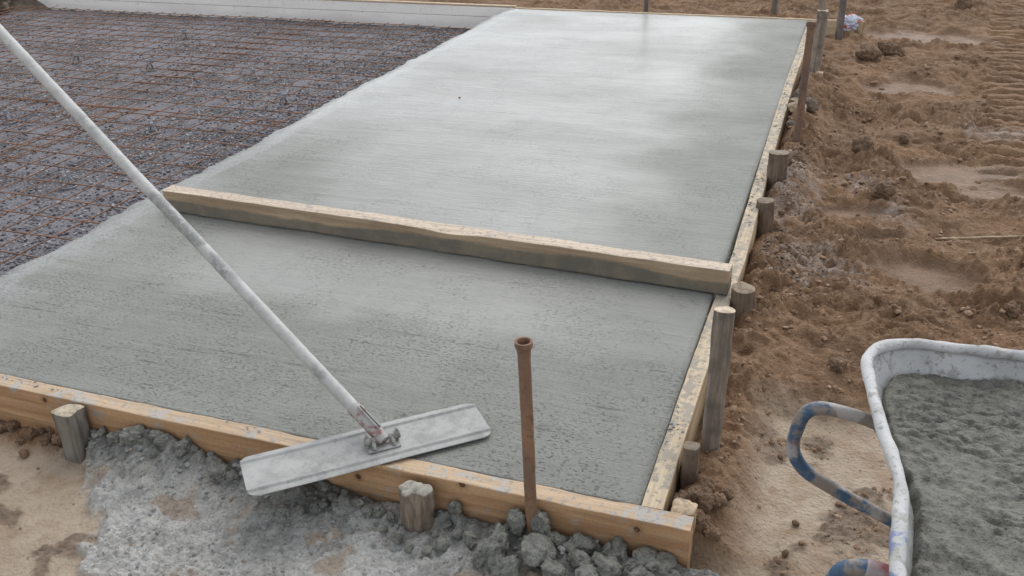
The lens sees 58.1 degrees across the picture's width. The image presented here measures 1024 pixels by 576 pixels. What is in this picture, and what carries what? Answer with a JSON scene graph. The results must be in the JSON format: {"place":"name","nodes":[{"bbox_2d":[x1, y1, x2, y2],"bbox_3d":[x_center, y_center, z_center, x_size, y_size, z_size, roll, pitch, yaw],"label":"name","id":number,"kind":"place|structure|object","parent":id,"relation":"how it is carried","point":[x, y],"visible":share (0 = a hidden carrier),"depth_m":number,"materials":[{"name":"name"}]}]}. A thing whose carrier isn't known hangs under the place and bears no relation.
{"place":"outdoors","nodes":[
{"label":"outdoors","id":0,"kind":"place"},
{"bbox_2d":[0,0,1023,575],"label":"ground","id":1,"kind":"structure","parent":0,"point":[58,534],"depth_m":2.98,"materials":[{"name":"soil"}]},
{"bbox_2d":[0,423,5,432],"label":"soil clod","id":2,"kind":"object","parent":1,"relation":"on","point":[2,428],"visible":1,"depth_m":2.75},
{"bbox_2d":[4,420,19,431],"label":"soil clod","id":3,"kind":"object","parent":1,"relation":"on","point":[11,425],"visible":1,"depth_m":2.76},
{"bbox_2d":[14,436,25,444],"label":"soil clod","id":4,"kind":"object","parent":1,"relation":"on","point":[20,440],"visible":1,"depth_m":2.70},
{"bbox_2d":[18,448,28,458],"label":"pebble","id":5,"kind":"object","parent":1,"relation":"on","point":[23,453],"visible":1,"depth_m":2.66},
{"bbox_2d":[0,0,50,12],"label":"soil heap","id":6,"kind":"object","parent":1,"relation":"on","point":[4,4],"visible":0.28,"depth_m":9.78,"materials":[{"name":"soil"}]},
{"bbox_2d":[24,427,36,440],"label":"soil clod","id":7,"kind":"object","parent":1,"relation":"on","point":[30,433],"visible":1,"depth_m":2.71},
{"bbox_2d":[38,427,46,434],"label":"soil clod","id":8,"kind":"object","parent":1,"relation":"on","point":[41,430],"visible":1,"depth_m":2.73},
{"bbox_2d":[39,436,51,445],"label":"soil clod","id":9,"kind":"object","parent":1,"relation":"on","point":[45,440],"visible":1,"depth_m":2.68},
{"bbox_2d":[52,434,61,444],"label":"soil clod","id":10,"kind":"object","parent":1,"relation":"on","point":[56,439],"visible":0.73,"depth_m":2.68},
{"bbox_2d":[51,404,90,463],"bbox_3d":[-1.248,0.474,2.671,0.075,0.307,0.075,8,28,18],"label":"stake","id":11,"kind":"object","parent":1,"relation":"on","point":[71,422],"visible":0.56,"depth_m":2.61,"materials":[{"name":"wood"}]},
{"bbox_2d":[97,426,106,436],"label":"mortar clump","id":12,"kind":"object","parent":1,"relation":"on","point":[101,431],"visible":1,"depth_m":2.63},
{"bbox_2d":[106,431,119,443],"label":"mortar clump","id":13,"kind":"object","parent":1,"relation":"on","point":[112,437],"visible":0.81,"depth_m":2.59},
{"bbox_2d":[119,426,141,444],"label":"mortar clump","id":14,"kind":"object","parent":1,"relation":"on","point":[130,435],"visible":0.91,"depth_m":2.55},
{"bbox_2d":[134,424,144,431],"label":"mortar clump","id":15,"kind":"object","parent":1,"relation":"on","point":[140,427],"visible":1,"depth_m":2.57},
{"bbox_2d":[150,448,159,458],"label":"mortar clump","id":16,"kind":"object","parent":1,"relation":"on","point":[154,452],"visible":1,"depth_m":2.51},
{"bbox_2d":[148,430,164,440],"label":"mortar clump","id":17,"kind":"object","parent":1,"relation":"on","point":[152,435],"visible":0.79,"depth_m":2.54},
{"bbox_2d":[153,433,167,446],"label":"mortar clump","id":18,"kind":"object","parent":1,"relation":"on","point":[160,440],"visible":1,"depth_m":2.53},
{"bbox_2d":[173,435,192,456],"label":"mortar clump","id":19,"kind":"object","parent":1,"relation":"on","point":[182,447],"visible":1,"depth_m":2.52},
{"bbox_2d":[209,463,229,481],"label":"mortar clump","id":20,"kind":"object","parent":1,"relation":"on","point":[218,472],"visible":0.97,"depth_m":2.47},
{"bbox_2d":[225,471,239,484],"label":"mortar clump","id":21,"kind":"object","parent":1,"relation":"on","point":[230,476],"visible":0.98,"depth_m":2.46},
{"bbox_2d":[0,9,470,275],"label":"gravel bed","id":22,"kind":"object","parent":1,"relation":"on","point":[23,184],"visible":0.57,"depth_m":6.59,"materials":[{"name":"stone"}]},
{"bbox_2d":[1,109,15,123],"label":"spacer","id":23,"kind":"object","parent":22,"relation":"on","point":[6,114],"visible":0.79,"depth_m":5.91,"materials":[{"name":"grey plastic"}]},
{"bbox_2d":[59,171,77,189],"bbox_3d":[-2.334,-0.570,4.837,0.090,0.087,0.090,2,27,7],"label":"spacer","id":24,"kind":"object","parent":22,"relation":"on","point":[66,176],"visible":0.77,"depth_m":4.82,"materials":[{"name":"grey plastic"}]},
{"bbox_2d":[0,95,139,161],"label":"rebar mesh","id":25,"kind":"object","parent":22,"relation":"on","point":[46,134],"visible":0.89,"depth_m":5.73,"materials":[{"name":"metal"}]},
{"bbox_2d":[73,52,83,64],"bbox_3d":[-3.508,-1.854,7.437,0.090,0.087,0.090,8,28,18],"label":"spacer","id":26,"kind":"object","parent":22,"relation":"on","point":[76,54],"visible":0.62,"depth_m":7.43,"materials":[{"name":"grey plastic"}]},
{"bbox_2d":[0,109,285,276],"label":"rebar mesh","id":27,"kind":"object","parent":22,"relation":"on","point":[90,186],"visible":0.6,"depth_m":5.01,"materials":[{"name":"metal"}]},
{"bbox_2d":[145,59,156,70],"bbox_3d":[-2.801,-1.727,7.133,0.090,0.087,0.090,16,32,31],"label":"spacer","id":28,"kind":"object","parent":22,"relation":"on","point":[151,64],"visible":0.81,"depth_m":7.12,"materials":[{"name":"grey plastic"}]},
{"bbox_2d":[146,119,160,134],"bbox_3d":[-2.211,-0.995,5.670,0.090,0.087,0.090,-12,29,-21],"label":"spacer","id":29,"kind":"object","parent":22,"relation":"on","point":[156,129],"visible":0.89,"depth_m":5.66,"materials":[{"name":"grey plastic"}]},
{"bbox_2d":[0,5,334,109],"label":"rebar mesh","id":30,"kind":"object","parent":22,"relation":"on","point":[123,47],"visible":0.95,"depth_m":7.75,"materials":[{"name":"metal"}]},
{"bbox_2d":[248,68,259,80],"bbox_3d":[-1.908,-1.575,6.802,0.090,0.087,0.090,-21,33,-34],"label":"spacer","id":31,"kind":"object","parent":22,"relation":"on","point":[251,71],"visible":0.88,"depth_m":6.79,"materials":[{"name":"grey plastic"}]},
{"bbox_2d":[78,19,469,126],"bbox_3d":[-1.373,-1.696,6.961,2.144,0.023,3.101,8,28,18],"label":"rebar mesh","id":32,"kind":"object","parent":22,"relation":"on","point":[237,118],"visible":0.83,"depth_m":6.76,"materials":[{"name":"metal"}]},
{"bbox_2d":[37,0,516,28],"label":"shuttering wall","id":33,"kind":"structure","parent":22,"relation":"on","point":[441,14],"depth_m":8.73,"materials":[{"name":"concrete"}]},
{"bbox_2d":[278,92,290,106],"bbox_3d":[-1.517,-1.254,6.135,0.090,0.087,0.090,18,33,34],"label":"spacer","id":34,"kind":"object","parent":22,"relation":"on","point":[283,96],"visible":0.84,"depth_m":6.12,"materials":[{"name":"grey plastic"}]},
{"bbox_2d":[296,505,304,515],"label":"mortar clump","id":35,"kind":"object","parent":1,"relation":"on","point":[300,509],"visible":1,"depth_m":2.33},
{"bbox_2d":[319,501,327,507],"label":"mortar clump","id":36,"kind":"object","parent":1,"relation":"on","point":[323,504],"visible":1,"depth_m":2.36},
{"bbox_2d":[341,488,348,496],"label":"mortar clump","id":37,"kind":"object","parent":1,"relation":"on","point":[344,491],"visible":1,"depth_m":2.36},
{"bbox_2d":[0,374,693,567],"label":"form board","id":38,"kind":"object","parent":1,"relation":"on","point":[478,496],"visible":0.54,"depth_m":2.34,"materials":[{"name":"brown wood"}]},
{"bbox_2d":[352,498,364,508],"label":"mortar clump","id":39,"kind":"object","parent":1,"relation":"on","point":[358,503],"visible":0.97,"depth_m":2.34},
{"bbox_2d":[361,504,372,516],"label":"mortar clump","id":40,"kind":"object","parent":1,"relation":"on","point":[366,510],"visible":1,"depth_m":2.32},
{"bbox_2d":[371,505,385,518],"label":"mortar clump","id":41,"kind":"object","parent":1,"relation":"on","point":[379,511],"visible":1,"depth_m":2.33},
{"bbox_2d":[386,510,397,523],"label":"mortar clump","id":42,"kind":"object","parent":1,"relation":"on","point":[391,517],"visible":1,"depth_m":2.33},
{"bbox_2d":[390,533,403,544],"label":"mortar clump","id":43,"kind":"object","parent":1,"relation":"on","point":[397,538],"visible":1,"depth_m":2.25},
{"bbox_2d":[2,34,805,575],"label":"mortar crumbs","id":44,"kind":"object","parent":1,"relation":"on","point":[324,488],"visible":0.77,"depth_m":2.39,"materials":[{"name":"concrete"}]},
{"bbox_2d":[0,9,807,505],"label":"concrete slab","id":45,"kind":"structure","parent":1,"relation":"on","point":[644,133],"depth_m":3.46,"materials":[{"name":"concrete"}]},
{"bbox_2d":[0,24,490,495],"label":"bull float","id":46,"kind":"object","parent":45,"relation":"on","point":[372,442],"visible":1,"depth_m":2.44,"materials":[{"name":"metal"}]},
{"bbox_2d":[162,185,732,294],"bbox_3d":[-0.365,-0.209,3.543,2.387,0.095,0.072,9,29,20],"label":"straightedge timber","id":47,"kind":"object","parent":45,"relation":"on","point":[650,267],"visible":0.99,"depth_m":3.44,"materials":[{"name":"brown wood"}]},
{"bbox_2d":[404,541,413,553],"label":"mortar clump","id":48,"kind":"object","parent":1,"relation":"on","point":[408,547],"visible":1,"depth_m":2.22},
{"bbox_2d":[397,480,435,532],"bbox_3d":[-0.235,0.630,2.333,0.092,0.326,0.092,8,28,18],"label":"stake","id":49,"kind":"object","parent":1,"relation":"on","point":[417,504],"visible":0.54,"depth_m":2.26,"materials":[{"name":"wood"}]},
{"bbox_2d":[420,544,433,555],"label":"mortar clump","id":50,"kind":"object","parent":1,"relation":"on","point":[427,549],"visible":1,"depth_m":2.22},
{"bbox_2d":[435,536,449,551],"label":"mortar clump","id":51,"kind":"object","parent":1,"relation":"on","point":[442,543],"visible":1,"depth_m":2.22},
{"bbox_2d":[442,520,452,529],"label":"mortar clump","id":52,"kind":"object","parent":1,"relation":"on","point":[447,524],"visible":1,"depth_m":2.29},
{"bbox_2d":[9,352,892,574],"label":"dry crumbs","id":53,"kind":"object","parent":1,"relation":"on","point":[308,542],"visible":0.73,"depth_m":2.42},
{"bbox_2d":[447,500,461,514],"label":"mortar clump","id":54,"kind":"object","parent":1,"relation":"on","point":[454,506],"visible":1,"depth_m":2.28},
{"bbox_2d":[451,529,463,538],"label":"mortar clump","id":55,"kind":"object","parent":1,"relation":"on","point":[456,533],"visible":0.94,"depth_m":2.25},
{"bbox_2d":[462,530,476,549],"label":"mortar clump","id":56,"kind":"object","parent":1,"relation":"on","point":[469,538],"visible":1,"depth_m":2.22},
{"bbox_2d":[473,545,484,568],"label":"mortar clump","id":57,"kind":"object","parent":1,"relation":"on","point":[478,560],"visible":0.62,"depth_m":2.17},
{"bbox_2d":[481,523,509,572],"bbox_3d":[-0.040,0.618,2.184,0.064,0.122,0.090,9,-7,9],"label":"mortar clump","id":58,"kind":"object","parent":1,"relation":"on","point":[495,546],"visible":0.83,"depth_m":2.16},
{"bbox_2d":[490,555,520,575],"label":"mortar clump","id":59,"kind":"object","parent":1,"relation":"on","point":[507,566],"visible":0.98,"depth_m":2.13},
{"bbox_2d":[506,508,525,536],"bbox_3d":[0.011,0.569,2.233,0.048,0.073,0.069,-7,-2,-10],"label":"mortar clump","id":60,"kind":"object","parent":1,"relation":"on","point":[516,520],"visible":0.99,"depth_m":2.21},
{"bbox_2d":[514,337,536,531],"bbox_3d":[0.036,0.380,2.128,0.049,0.593,0.040,8,28,18],"label":"iron pipe","id":61,"kind":"object","parent":1,"relation":"on","point":[523,346],"visible":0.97,"depth_m":2.08,"materials":[{"name":"metal"}]},
{"bbox_2d":[520,532,556,566],"bbox_3d":[0.058,0.620,2.168,0.094,0.082,0.094,-18,31,-30],"label":"mortar clump","id":62,"kind":"object","parent":1,"relation":"on","point":[536,549],"visible":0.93,"depth_m":2.14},
{"bbox_2d":[530,509,550,533],"bbox_3d":[0.067,0.567,2.205,0.048,0.074,0.065,6,-7,6],"label":"mortar clump","id":63,"kind":"object","parent":1,"relation":"on","point":[540,521],"visible":0.84,"depth_m":2.19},
{"bbox_2d":[540,557,565,575],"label":"mortar clump","id":64,"kind":"object","parent":1,"relation":"on","point":[549,566],"visible":0.98,"depth_m":2.11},
{"bbox_2d":[550,531,567,545],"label":"mortar clump","id":65,"kind":"object","parent":1,"relation":"on","point":[556,537],"visible":0.77,"depth_m":2.19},
{"bbox_2d":[567,549,591,567],"bbox_3d":[0.158,0.634,2.147,0.059,0.046,0.070,30,-13,-17],"label":"mortar clump","id":66,"kind":"object","parent":1,"relation":"on","point":[576,558],"visible":0.85,"depth_m":2.13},
{"bbox_2d":[563,532,596,554],"bbox_3d":[0.159,0.607,2.187,0.081,0.042,0.060,-1,35,-13],"label":"mortar clump","id":67,"kind":"object","parent":1,"relation":"on","point":[582,542],"visible":0.88,"depth_m":2.17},
{"bbox_2d":[574,563,598,575],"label":"mortar clump","id":68,"kind":"object","parent":1,"relation":"on","point":[587,570],"visible":0.84,"depth_m":2.10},
{"bbox_2d":[601,541,611,555],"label":"mortar clump","id":69,"kind":"object","parent":1,"relation":"on","point":[607,548],"visible":0.36,"depth_m":2.16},
{"bbox_2d":[591,551,622,575],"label":"mortar clump","id":70,"kind":"object","parent":1,"relation":"on","point":[607,565],"visible":0.85,"depth_m":2.10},
{"bbox_2d":[606,535,627,563],"bbox_3d":[0.244,0.628,2.163,0.061,0.076,0.067,-14,30,-24],"label":"mortar clump","id":71,"kind":"object","parent":1,"relation":"on","point":[619,551],"visible":0.61,"depth_m":2.15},
{"bbox_2d":[621,558,636,575],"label":"mortar clump","id":72,"kind":"object","parent":1,"relation":"on","point":[629,564],"visible":0.5,"depth_m":2.12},
{"bbox_2d":[627,565,654,575],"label":"mortar clump","id":73,"kind":"object","parent":1,"relation":"on","point":[640,570],"visible":0.94,"depth_m":2.07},
{"bbox_2d":[632,546,657,566],"bbox_3d":[0.313,0.633,2.137,0.082,0.054,0.069,-5,39,-26],"label":"mortar clump","id":74,"kind":"object","parent":1,"relation":"on","point":[644,555],"visible":0.56,"depth_m":2.12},
{"bbox_2d":[644,0,648,11],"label":"post","id":75,"kind":"object","parent":1,"relation":"on","point":[646,5],"visible":0.34,"depth_m":8.09,"materials":[{"name":"wood"}]},
{"bbox_2d":[645,558,669,575],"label":"mortar clump","id":76,"kind":"object","parent":1,"relation":"on","point":[655,567],"visible":0.69,"depth_m":2.10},
{"bbox_2d":[656,552,676,571],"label":"mortar clump","id":77,"kind":"object","parent":1,"relation":"on","point":[667,560],"visible":0.74,"depth_m":2.12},
{"bbox_2d":[515,7,836,35],"bbox_3d":[1.298,-2.194,7.713,2.675,0.203,0.031,8,28,18],"label":"form board","id":78,"kind":"object","parent":1,"relation":"on","point":[831,28],"visible":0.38,"depth_m":7.54,"materials":[{"name":"brown wood"}]},
{"bbox_2d":[669,490,695,510],"bbox_3d":[0.427,0.526,2.271,0.080,0.068,0.059,-16,30,-27],"label":"soil clod","id":79,"kind":"object","parent":1,"relation":"on","point":[683,494],"visible":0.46,"depth_m":2.25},
{"bbox_2d":[670,498,697,552],"bbox_3d":[0.413,0.646,2.248,0.064,0.303,0.063,8,28,18],"label":"stake","id":80,"kind":"object","parent":1,"relation":"on","point":[684,506],"visible":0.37,"depth_m":2.18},
{"bbox_2d":[680,441,699,488],"bbox_3d":[0.456,0.565,2.399,0.047,0.389,0.048,8,28,18],"label":"stake","id":81,"kind":"object","parent":1,"relation":"on","point":[689,471],"visible":0.38,"depth_m":2.32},
{"bbox_2d":[687,485,704,503],"bbox_3d":[0.452,0.513,2.269,0.053,0.056,0.058,0,27,2],"label":"soil clod","id":82,"kind":"object","parent":1,"relation":"on","point":[693,491],"visible":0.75,"depth_m":2.25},
{"bbox_2d":[695,507,705,532],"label":"soil clod","id":83,"kind":"object","parent":1,"relation":"on","point":[700,516],"visible":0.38,"depth_m":2.21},
{"bbox_2d":[696,487,715,512],"bbox_3d":[0.470,0.522,2.260,0.055,0.063,0.064,-3,27,-3],"label":"soil clod","id":84,"kind":"object","parent":1,"relation":"on","point":[706,501],"visible":0.8,"depth_m":2.24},
{"bbox_2d":[698,476,716,492],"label":"soil clod","id":85,"kind":"object","parent":1,"relation":"on","point":[707,482],"visible":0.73,"depth_m":2.27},
{"bbox_2d":[701,513,713,529],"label":"soil clod","id":86,"kind":"object","parent":1,"relation":"on","point":[707,521],"visible":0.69,"depth_m":2.21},
{"bbox_2d":[702,523,721,540],"bbox_3d":[0.479,0.588,2.211,0.046,0.040,0.037,9,29,20],"label":"soil clod","id":87,"kind":"object","parent":1,"relation":"on","point":[712,532],"visible":1,"depth_m":2.20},
{"bbox_2d":[700,306,735,452],"bbox_3d":[0.530,0.351,2.427,0.058,0.664,0.067,8,28,18],"label":"post","id":88,"kind":"object","parent":1,"relation":"on","point":[722,328],"visible":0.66,"depth_m":2.35,"materials":[{"name":"wood"}]},
{"bbox_2d":[713,492,727,508],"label":"soil clod","id":89,"kind":"object","parent":1,"relation":"on","point":[720,500],"visible":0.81,"depth_m":2.25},
{"bbox_2d":[719,487,733,500],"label":"soil clod","id":90,"kind":"object","parent":1,"relation":"on","point":[728,493],"visible":0.77,"depth_m":2.28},
{"bbox_2d":[641,21,814,511],"bbox_3d":[1.347,-0.714,4.751,0.073,0.175,6.059,8,28,18],"label":"form board","id":91,"kind":"object","parent":1,"relation":"on","point":[662,488],"visible":0.59,"depth_m":2.75,"materials":[{"name":"brown wood"}]},
{"bbox_2d":[730,281,755,317],"bbox_3d":[0.783,0.168,3.167,0.090,0.391,0.089,8,28,18],"label":"stake","id":92,"kind":"object","parent":1,"relation":"on","point":[743,296],"visible":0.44,"depth_m":3.07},
{"bbox_2d":[756,197,774,235],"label":"stake","id":93,"kind":"object","parent":1,"relation":"on","point":[764,206],"visible":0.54,"depth_m":3.81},
{"bbox_2d":[771,0,778,13],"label":"wooden post","id":94,"kind":"object","parent":1,"relation":"on","point":[774,6],"visible":0.37,"depth_m":7.85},
{"bbox_2d":[766,150,788,191],"bbox_3d":[1.196,-0.405,4.204,0.092,0.459,0.087,8,28,18],"label":"stake","id":95,"kind":"object","parent":1,"relation":"on","point":[777,166],"visible":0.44,"depth_m":4.10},
{"bbox_2d":[785,119,794,129],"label":"stone","id":96,"kind":"object","parent":1,"relation":"on","point":[789,122],"visible":0.62,"depth_m":4.86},
{"bbox_2d":[754,141,834,297],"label":"spoil crumbs","id":97,"kind":"object","parent":1,"relation":"on","point":[790,244],"visible":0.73,"depth_m":3.85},
{"bbox_2d":[787,101,806,112],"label":"stone","id":98,"kind":"object","parent":1,"relation":"on","point":[792,106],"visible":0.48,"depth_m":4.99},
{"bbox_2d":[793,89,809,97],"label":"stone","id":99,"kind":"object","parent":1,"relation":"on","point":[796,94],"visible":0.34,"depth_m":5.22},
{"bbox_2d":[793,22,816,142],"bbox_3d":[1.453,-0.910,4.645,0.052,0.786,0.389,8,28,18],"label":"stake","id":100,"kind":"object","parent":1,"relation":"on","point":[811,26],"visible":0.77,"depth_m":4.62,"materials":[{"name":"wood"}]},
{"bbox_2d":[805,97,819,111],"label":"stone","id":101,"kind":"object","parent":1,"relation":"on","point":[812,104],"visible":0.81,"depth_m":5.03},
{"bbox_2d":[810,9,827,72],"bbox_3d":[1.953,-1.434,5.941,0.086,0.698,0.094,8,28,18],"label":"stake","id":102,"kind":"object","parent":1,"relation":"on","point":[819,38],"visible":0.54,"depth_m":5.85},
{"bbox_2d":[818,0,825,9],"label":"wooden post","id":103,"kind":"object","parent":1,"relation":"on","point":[822,4],"visible":0.18,"depth_m":7.35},
{"bbox_2d":[829,357,847,372],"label":"soil clod","id":104,"kind":"object","parent":1,"relation":"on","point":[838,364],"visible":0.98,"depth_m":2.86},
{"bbox_2d":[835,0,846,39],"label":"post","id":105,"kind":"object","parent":1,"relation":"on","point":[840,20],"visible":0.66,"depth_m":7.10,"materials":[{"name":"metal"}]},
{"bbox_2d":[836,13,862,31],"bbox_3d":[2.678,-2.098,7.309,0.200,0.160,0.150,8,28,18],"label":"plastic bag","id":106,"kind":"object","parent":1,"relation":"on","point":[851,20],"visible":0.73,"depth_m":7.26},
{"bbox_2d":[679,52,1023,574],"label":"soil crumbs","id":107,"kind":"object","parent":1,"relation":"on","point":[966,312],"visible":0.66,"depth_m":3.27,"materials":[{"name":"soil"}]},
{"bbox_2d":[857,21,865,34],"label":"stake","id":108,"kind":"object","parent":1,"relation":"on","point":[861,27],"visible":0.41,"depth_m":7.24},
{"bbox_2d":[852,135,873,152],"bbox_3d":[1.744,-0.705,4.585,0.093,0.110,0.111,-13,2,-18],"label":"soil clod","id":109,"kind":"object","parent":1,"relation":"on","point":[864,142],"visible":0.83,"depth_m":4.55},
{"bbox_2d":[855,43,881,60],"bbox_3d":[2.496,-1.645,6.487,0.181,0.140,0.147,-9,28,-14],"label":"soil clod","id":110,"kind":"object","parent":1,"relation":"on","point":[865,52],"visible":0.95,"depth_m":6.44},
{"bbox_2d":[872,181,896,198],"bbox_3d":[1.657,-0.431,4.115,0.104,0.106,0.079,-33,49,24],"label":"soil clod","id":111,"kind":"object","parent":1,"relation":"on","point":[884,189],"visible":0.95,"depth_m":4.08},
{"bbox_2d":[878,41,905,56],"bbox_3d":[2.729,-1.702,6.646,0.210,0.160,0.163,11,29,23],"label":"soil clod","id":112,"kind":"object","parent":1,"relation":"on","point":[888,48],"visible":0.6,"depth_m":6.59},
{"bbox_2d":[899,133,908,144],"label":"soil clod","id":113,"kind":"object","parent":1,"relation":"on","point":[904,138],"visible":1,"depth_m":4.76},
{"bbox_2d":[786,338,1023,575],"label":"wheelbarrow","id":114,"kind":"object","parent":1,"relation":"on","point":[884,363],"visible":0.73,"depth_m":1.85,"materials":[{"name":"white metal"}]},
{"bbox_2d":[882,373,1023,575],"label":"concrete load","id":115,"kind":"object","parent":114,"relation":"in","point":[959,443],"visible":0.98,"depth_m":1.59},
{"bbox_2d":[954,0,972,9],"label":"soil clod","id":116,"kind":"object","parent":1,"relation":"on","point":[961,4],"visible":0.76,"depth_m":7.93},
{"bbox_2d":[935,235,1023,240],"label":"twig","id":117,"kind":"object","parent":1,"relation":"on","point":[978,237],"visible":0.98,"depth_m":3.75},
{"bbox_2d":[1003,301,1020,318],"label":"soil clod","id":118,"kind":"object","parent":1,"relation":"on","point":[1012,309],"visible":0.96,"depth_m":3.16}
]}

